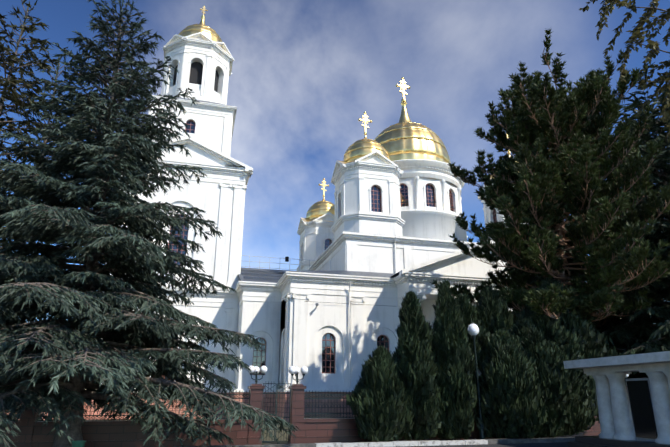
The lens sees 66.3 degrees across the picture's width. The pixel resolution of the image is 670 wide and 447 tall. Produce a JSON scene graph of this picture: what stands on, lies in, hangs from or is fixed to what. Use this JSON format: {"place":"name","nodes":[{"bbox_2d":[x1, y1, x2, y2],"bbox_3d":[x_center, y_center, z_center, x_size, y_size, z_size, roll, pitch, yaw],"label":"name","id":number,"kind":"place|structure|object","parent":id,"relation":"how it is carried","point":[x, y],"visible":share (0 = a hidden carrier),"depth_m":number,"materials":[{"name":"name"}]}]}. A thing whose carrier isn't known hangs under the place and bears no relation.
{"place":"outdoors","nodes":[
{"label":"outdoors","id":0,"kind":"place"},
{"bbox_2d":[83,419,567,446],"bbox_3d":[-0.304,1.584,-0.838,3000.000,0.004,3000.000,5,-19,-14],"label":"ground","id":1,"kind":"structure","parent":0,"point":[556,444],"depth_m":20.21,"materials":[{"name":"concrete"}]},
{"bbox_2d":[0,32,23,101],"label":"tree","id":2,"kind":"object","parent":1,"relation":"on","point":[9,89],"visible":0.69,"depth_m":22.76,"materials":[{"name":"green plant"}]},
{"bbox_2d":[0,0,60,419],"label":"tree","id":3,"kind":"object","parent":1,"relation":"on","point":[32,28],"visible":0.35,"depth_m":24.03,"materials":[{"name":"green plant"}]},
{"bbox_2d":[0,43,90,419],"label":"tree","id":4,"kind":"object","parent":1,"relation":"on","point":[65,76],"visible":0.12,"depth_m":26.92,"materials":[{"name":"green plant"}]},
{"bbox_2d":[72,440,85,446],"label":"bin","id":5,"kind":"object","parent":1,"relation":"on","point":[79,443],"visible":0.96,"depth_m":16.79,"materials":[{"name":"green"}]},
{"bbox_2d":[0,0,299,446],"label":"cedar tree","id":6,"kind":"object","parent":1,"relation":"on","point":[108,342],"visible":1,"depth_m":17.72,"materials":[{"name":"green plant"}]},
{"bbox_2d":[0,365,628,446],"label":"fence","id":7,"kind":"object","parent":1,"relation":"on","point":[111,432],"visible":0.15,"depth_m":19.66,"materials":[{"name":"brown brick"}]},
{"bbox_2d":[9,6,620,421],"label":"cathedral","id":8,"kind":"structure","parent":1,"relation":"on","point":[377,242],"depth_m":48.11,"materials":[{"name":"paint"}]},
{"bbox_2d":[173,437,574,446],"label":"kerb","id":9,"kind":"structure","parent":1,"relation":"on","point":[449,442],"depth_m":19.57,"materials":[{"name":"paint"}]},
{"bbox_2d":[346,345,413,441],"bbox_3d":[1.842,6.896,20.919,2.765,3.893,2.737,5,-19,-14],"label":"thuja bush","id":10,"kind":"object","parent":1,"relation":"on","point":[377,398],"visible":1,"depth_m":20.02,"materials":[{"name":"green plant"}]},
{"bbox_2d":[391,290,441,440],"bbox_3d":[3.304,5.997,21.561,2.175,6.009,2.159,5,-19,-14],"label":"thuja tree","id":11,"kind":"object","parent":1,"relation":"on","point":[413,355],"visible":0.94,"depth_m":21.11,"materials":[{"name":"green plant"}]},
{"bbox_2d":[431,282,477,439],"bbox_3d":[4.915,5.959,22.232,2.105,6.510,2.004,5,-19,-14],"label":"thuja tree","id":12,"kind":"object","parent":1,"relation":"on","point":[454,358],"visible":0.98,"depth_m":21.54,"materials":[{"name":"green plant"}]},
{"bbox_2d":[456,293,491,385],"bbox_3d":[6.216,6.676,24.070,2.777,6.329,2.675,5,-19,-14],"label":"thuja tree","id":13,"kind":"object","parent":1,"relation":"on","point":[467,310],"visible":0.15,"depth_m":24.06,"materials":[{"name":"green plant"}]},
{"bbox_2d":[468,322,484,439],"bbox_3d":[6.176,6.780,22.224,0.500,4.950,0.500,5,-19,-14],"label":"lamp post","id":14,"kind":"object","parent":1,"relation":"on","point":[473,330],"visible":0.94,"depth_m":22.31,"materials":[{"name":"grey metal"}]},
{"bbox_2d":[474,286,514,334],"bbox_3d":[8.016,6.663,25.539,3.677,7.296,3.810,-13,-22,33],"label":"thuja tree","id":15,"kind":"object","parent":1,"relation":"on","point":[494,313],"visible":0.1,"depth_m":25.69,"materials":[{"name":"green plant"}]},
{"bbox_2d":[474,329,548,438],"bbox_3d":[7.713,6.974,22.563,3.700,4.799,3.864,5,-19,-14],"label":"dark bush","id":16,"kind":"object","parent":1,"relation":"on","point":[511,394],"visible":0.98,"depth_m":21.54,"materials":[{"name":"green plant"}]},
{"bbox_2d":[508,317,588,437],"bbox_3d":[8.906,6.984,23.542,3.899,5.408,4.045,5,-19,-14],"label":"dark bush","id":17,"kind":"object","parent":1,"relation":"on","point":[550,373],"visible":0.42,"depth_m":22.30,"materials":[{"name":"green plant"}]},
{"bbox_2d":[430,28,669,327],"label":"pine tree","id":18,"kind":"object","parent":1,"relation":"on","point":[534,122],"visible":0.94,"depth_m":27.61,"materials":[{"name":"green plant"}]},
{"bbox_2d":[529,312,599,435],"bbox_3d":[10.398,7.186,24.593,4.349,5.698,4.455,5,-19,-14],"label":"dark bush","id":19,"kind":"object","parent":1,"relation":"on","point":[558,337],"visible":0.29,"depth_m":23.62,"materials":[{"name":"green plant"}]},
{"bbox_2d":[513,276,627,414],"bbox_3d":[11.324,6.753,26.323,6.020,7.629,5.862,5,-19,-14],"label":"dark tree","id":20,"kind":"object","parent":1,"relation":"on","point":[580,323],"visible":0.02,"depth_m":25.20,"materials":[{"name":"green plant"}]},
{"bbox_2d":[493,135,669,384],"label":"dark tree","id":21,"kind":"object","parent":1,"relation":"on","point":[624,345],"visible":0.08,"depth_m":29.89,"materials":[{"name":"green plant"}]},
{"bbox_2d":[563,351,669,446],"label":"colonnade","id":22,"kind":"object","parent":1,"relation":"on","point":[639,416],"visible":1,"depth_m":17.35,"materials":[{"name":"white concrete"}]},
{"bbox_2d":[579,0,669,143],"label":"tree branches","id":23,"kind":"object","parent":1,"relation":"on","point":[652,46],"visible":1,"depth_m":12.55,"materials":[{"name":"green plant"}]},
{"bbox_2d":[599,62,669,378],"bbox_3d":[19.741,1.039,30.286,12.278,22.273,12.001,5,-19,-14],"label":"dark tree","id":24,"kind":"object","parent":1,"relation":"on","point":[652,312],"visible":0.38,"depth_m":29.74,"materials":[{"name":"green plant"}]},
{"bbox_2d":[0,0,669,323],"label":"sky","id":25,"kind":"structure","parent":0,"point":[304,74],"materials":[{"name":"blue"}]}
]}

